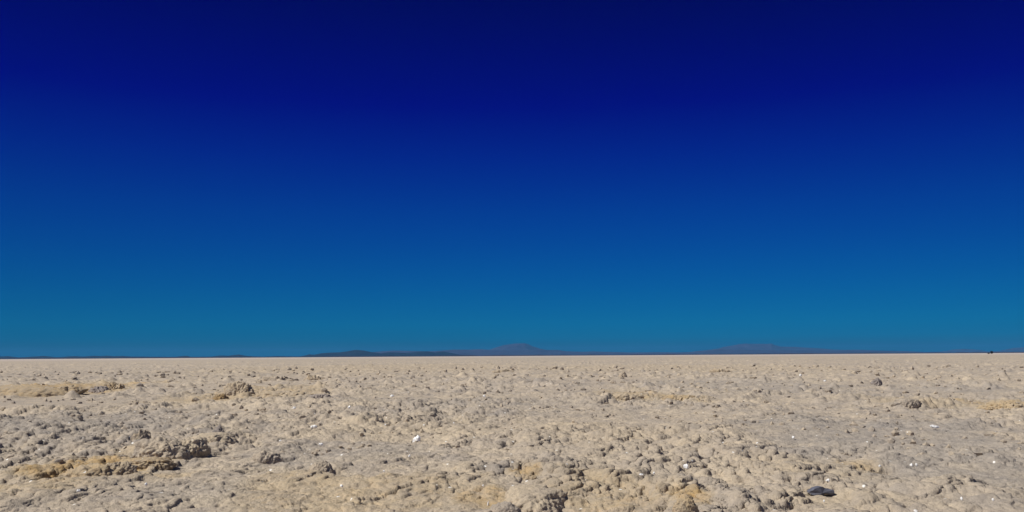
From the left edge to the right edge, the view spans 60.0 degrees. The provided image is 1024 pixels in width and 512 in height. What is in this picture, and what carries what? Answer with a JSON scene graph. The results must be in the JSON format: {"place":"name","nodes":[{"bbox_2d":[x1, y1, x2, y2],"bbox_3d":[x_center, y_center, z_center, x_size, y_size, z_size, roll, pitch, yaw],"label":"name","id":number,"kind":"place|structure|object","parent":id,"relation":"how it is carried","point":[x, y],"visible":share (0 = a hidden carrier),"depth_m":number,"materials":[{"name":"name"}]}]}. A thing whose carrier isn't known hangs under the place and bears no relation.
{"place":"outdoors","nodes":[
{"label":"outdoors","id":0,"kind":"place"},
{"bbox_2d":[0,350,458,358],"bbox_3d":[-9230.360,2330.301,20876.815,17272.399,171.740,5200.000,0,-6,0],"label":"hills","id":1,"kind":"structure","parent":0,"point":[368,353],"depth_m":19964.25,"materials":[{"name":"stone"}]},
{"bbox_2d":[0,353,1023,511],"bbox_3d":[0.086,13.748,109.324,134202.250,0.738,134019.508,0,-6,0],"label":"ground","id":2,"kind":"structure","parent":0,"point":[592,471],"depth_m":17.49,"materials":[{"name":"beige soil"}]},
{"bbox_2d":[0,384,67,396],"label":"salt mound","id":3,"kind":"object","parent":2,"relation":"on","point":[30,390],"visible":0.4,"depth_m":38.08,"materials":[{"name":"beige stone"}]},
{"bbox_2d":[52,385,89,394],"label":"salt ridge","id":4,"kind":"structure","parent":2,"relation":"on","point":[80,391],"depth_m":38.90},
{"bbox_2d":[58,463,121,477],"bbox_3d":[-5.503,2.978,11.491,0.908,0.566,0.727,0,-6,0],"label":"salt boulder","id":5,"kind":"object","parent":2,"relation":"on","point":[93,469],"visible":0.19,"depth_m":11.41,"materials":[{"name":"beige stone"}]},
{"bbox_2d":[88,386,108,392],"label":"salt lump","id":6,"kind":"object","parent":2,"relation":"on","point":[97,389],"visible":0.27,"depth_m":43.28,"materials":[{"name":"white stone"}]},
{"bbox_2d":[104,381,123,389],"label":"salt ridge","id":7,"kind":"structure","parent":2,"relation":"on","point":[113,385],"depth_m":45.98,"materials":[{"name":"beige stone"}]},
{"bbox_2d":[105,461,137,474],"bbox_3d":[-5.257,2.997,11.877,0.527,0.505,0.470,-3,-7,26],"label":"salt boulder","id":8,"kind":"object","parent":2,"relation":"on","point":[125,467],"visible":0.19,"depth_m":11.81,"materials":[{"name":"beige stone"}]},
{"bbox_2d":[131,429,150,440],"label":"salt ridge","id":9,"kind":"structure","parent":2,"relation":"on","point":[141,434],"depth_m":16.05,"materials":[{"name":"beige stone"}]},
{"bbox_2d":[120,457,176,470],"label":"salt ridge","id":10,"kind":"structure","parent":2,"relation":"on","point":[163,463],"depth_m":12.97,"materials":[{"name":"beige stone"}]},
{"bbox_2d":[133,435,191,459],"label":"salt ridge","id":11,"kind":"structure","parent":2,"relation":"on","point":[159,446],"depth_m":14.04,"materials":[{"name":"beige stone"}]},
{"bbox_2d":[178,437,210,457],"bbox_3d":[-5.375,3.331,14.780,0.701,0.621,0.912,0,-6,0],"label":"salt lump","id":12,"kind":"object","parent":2,"relation":"on","point":[197,447],"visible":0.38,"depth_m":14.63,"materials":[{"name":"beige stone"}]},
{"bbox_2d":[190,432,238,443],"bbox_3d":[-5.805,3.705,17.116,1.001,0.567,1.201,0,-6,0],"label":"salt lump","id":13,"kind":"object","parent":2,"relation":"on","point":[225,437],"visible":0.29,"depth_m":17.01,"materials":[{"name":"beige stone"}]},
{"bbox_2d":[211,393,228,399],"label":"salt ridge","id":14,"kind":"structure","parent":2,"relation":"on","point":[219,396],"depth_m":35.08,"materials":[{"name":"beige stone"}]},
{"bbox_2d":[212,424,231,433],"bbox_3d":[-5.892,3.801,17.846,0.444,0.808,0.420,-7,-9,44],"label":"salt lump","id":15,"kind":"object","parent":2,"relation":"on","point":[219,428],"visible":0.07,"depth_m":17.86,"materials":[{"name":"beige stone"}]},
{"bbox_2d":[223,381,254,395],"bbox_3d":[-11.641,6.009,37.871,1.481,1.361,1.185,0,-6,0],"label":"salt lump","id":16,"kind":"object","parent":2,"relation":"on","point":[234,388],"visible":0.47,"depth_m":37.56,"materials":[{"name":"beige stone"}]},
{"bbox_2d":[252,450,283,464],"bbox_3d":[-3.753,3.197,13.622,0.515,0.455,0.412,0,-6,0],"label":"salt lump","id":17,"kind":"object","parent":2,"relation":"on","point":[264,457],"visible":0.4,"depth_m":13.51,"materials":[{"name":"beige stone"}]},
{"bbox_2d":[259,376,298,380],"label":"salt ridge","id":18,"kind":"structure","parent":2,"relation":"on","point":[275,378],"depth_m":61.12,"materials":[{"name":"beige stone"}]},
{"bbox_2d":[257,390,313,397],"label":"salt ridge","id":19,"kind":"structure","parent":2,"relation":"on","point":[274,394],"depth_m":36.22,"materials":[{"name":"white stone"}]},
{"bbox_2d":[304,374,324,379],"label":"salt ridge","id":20,"kind":"structure","parent":2,"relation":"on","point":[310,377],"depth_m":62.46,"materials":[{"name":"beige stone"}]},
{"bbox_2d":[309,394,332,397],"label":"salt ridge","id":21,"kind":"structure","parent":2,"relation":"on","point":[319,395],"depth_m":33.49,"materials":[{"name":"beige stone"}]},
{"bbox_2d":[308,460,335,474],"bbox_3d":[-2.557,3.010,11.909,0.408,0.528,0.332,-3,-7,19],"label":"salt lump","id":22,"kind":"object","parent":2,"relation":"on","point":[324,465],"visible":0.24,"depth_m":11.88,"materials":[{"name":"beige stone"}]},
{"bbox_2d":[413,435,420,441],"bbox_3d":[-1.883,3.615,17.478,0.171,0.185,0.098,-3,-7,26],"label":"salt crystal","id":23,"kind":"object","parent":2,"relation":"on","point":[417,438],"visible":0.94,"depth_m":17.44},
{"bbox_2d":[492,369,513,372],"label":"salt ridge","id":24,"kind":"structure","parent":2,"relation":"on","point":[500,371],"depth_m":85.28,"materials":[{"name":"beige stone"}]},
{"bbox_2d":[489,501,520,511],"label":"salt boulder","id":25,"kind":"object","parent":2,"relation":"on","point":[504,506],"visible":0.97,"depth_m":8.85,"materials":[{"name":"beige stone"}]},
{"bbox_2d":[0,364,1023,465],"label":"salt rubble","id":26,"kind":"object","parent":2,"relation":"on","point":[894,432],"visible":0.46,"depth_m":28.29,"materials":[{"name":"beige stone"}]},
{"bbox_2d":[515,473,536,479],"bbox_3d":[0.145,2.868,11.233,0.452,0.222,0.362,0,-6,0],"label":"salt boulder","id":27,"kind":"object","parent":2,"relation":"on","point":[526,476],"visible":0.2,"depth_m":11.19,"materials":[{"name":"beige stone"}]},
{"bbox_2d":[505,484,567,511],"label":"salt boulder","id":28,"kind":"object","parent":2,"relation":"on","point":[536,498],"visible":0.81,"depth_m":9.51,"materials":[{"name":"beige stone"}]},
{"bbox_2d":[618,371,626,376],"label":"salt lump","id":29,"kind":"object","parent":2,"relation":"on","point":[622,374],"visible":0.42,"depth_m":65.71,"materials":[{"name":"beige stone"}]},
{"bbox_2d":[612,392,644,400],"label":"salt ridge","id":30,"kind":"structure","parent":2,"relation":"on","point":[622,396],"depth_m":30.69,"materials":[{"name":"beige stone"}]},
{"bbox_2d":[661,395,694,400],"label":"salt ridge","id":31,"kind":"structure","parent":2,"relation":"on","point":[680,397],"depth_m":30.28,"materials":[{"name":"beige stone"}]},
{"bbox_2d":[672,496,698,511],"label":"rock","id":32,"kind":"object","parent":2,"relation":"on","point":[686,504],"depth_m":8.57,"materials":[{"name":"beige stone"}]},
{"bbox_2d":[709,369,730,371],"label":"salt ridge","id":33,"kind":"structure","parent":2,"relation":"on","point":[718,370],"depth_m":80.96,"materials":[{"name":"beige stone"}]},
{"bbox_2d":[802,485,837,494],"bbox_3d":[3.682,2.746,10.376,0.564,0.131,0.282,0,-6,0],"label":"salt ledge","id":34,"kind":"object","parent":2,"relation":"on","point":[832,487],"visible":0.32,"depth_m":10.33,"materials":[{"name":"beige stone"}]},
{"bbox_2d":[807,486,834,495],"bbox_3d":[3.516,2.679,10.113,0.288,0.107,0.150,0,-6,0],"label":"dark stone","id":35,"kind":"object","parent":2,"relation":"on","point":[817,490],"visible":0.99,"depth_m":10.05,"materials":[{"name":"stone"}]},
{"bbox_2d":[870,378,881,385],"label":"salt lump","id":36,"kind":"object","parent":2,"relation":"on","point":[877,381],"visible":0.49,"depth_m":46.17,"materials":[{"name":"beige stone"}]},
{"bbox_2d":[893,398,920,408],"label":"salt ridge","id":37,"kind":"structure","parent":2,"relation":"on","point":[910,403],"depth_m":26.38,"materials":[{"name":"white stone"}]},
{"bbox_2d":[976,400,1023,409],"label":"salt lump","id":38,"kind":"object","parent":2,"relation":"on","point":[999,405],"visible":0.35,"depth_m":25.87,"materials":[{"name":"beige stone"}]},
{"bbox_2d":[0,352,1023,358],"bbox_3d":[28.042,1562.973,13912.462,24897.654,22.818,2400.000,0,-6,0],"label":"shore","id":39,"kind":"structure","parent":0,"point":[501,355],"depth_m":13418.67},
{"bbox_2d":[0,0,1023,356],"label":"sky","id":40,"kind":"structure","parent":0,"point":[192,178],"materials":[{"name":"blue"}]},
{"bbox_2d":[490,343,543,349],"bbox_3d":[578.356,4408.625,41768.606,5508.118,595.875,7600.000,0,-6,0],"label":"mountain","id":41,"kind":"structure","parent":0,"point":[520,346],"depth_m":40964.25,"materials":[{"name":"blue stone"}]},
{"bbox_2d":[374,349,931,355],"bbox_3d":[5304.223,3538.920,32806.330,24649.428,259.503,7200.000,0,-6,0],"label":"hills","id":42,"kind":"structure","parent":0,"point":[480,352],"depth_m":31573.43,"materials":[{"name":"blue stone"}]},
{"bbox_2d":[694,344,1023,352],"bbox_3d":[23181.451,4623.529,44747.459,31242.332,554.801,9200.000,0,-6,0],"label":"mountain","id":43,"kind":"structure","parent":0,"point":[761,347],"depth_m":43614.32,"materials":[{"name":"stone"}]}
]}

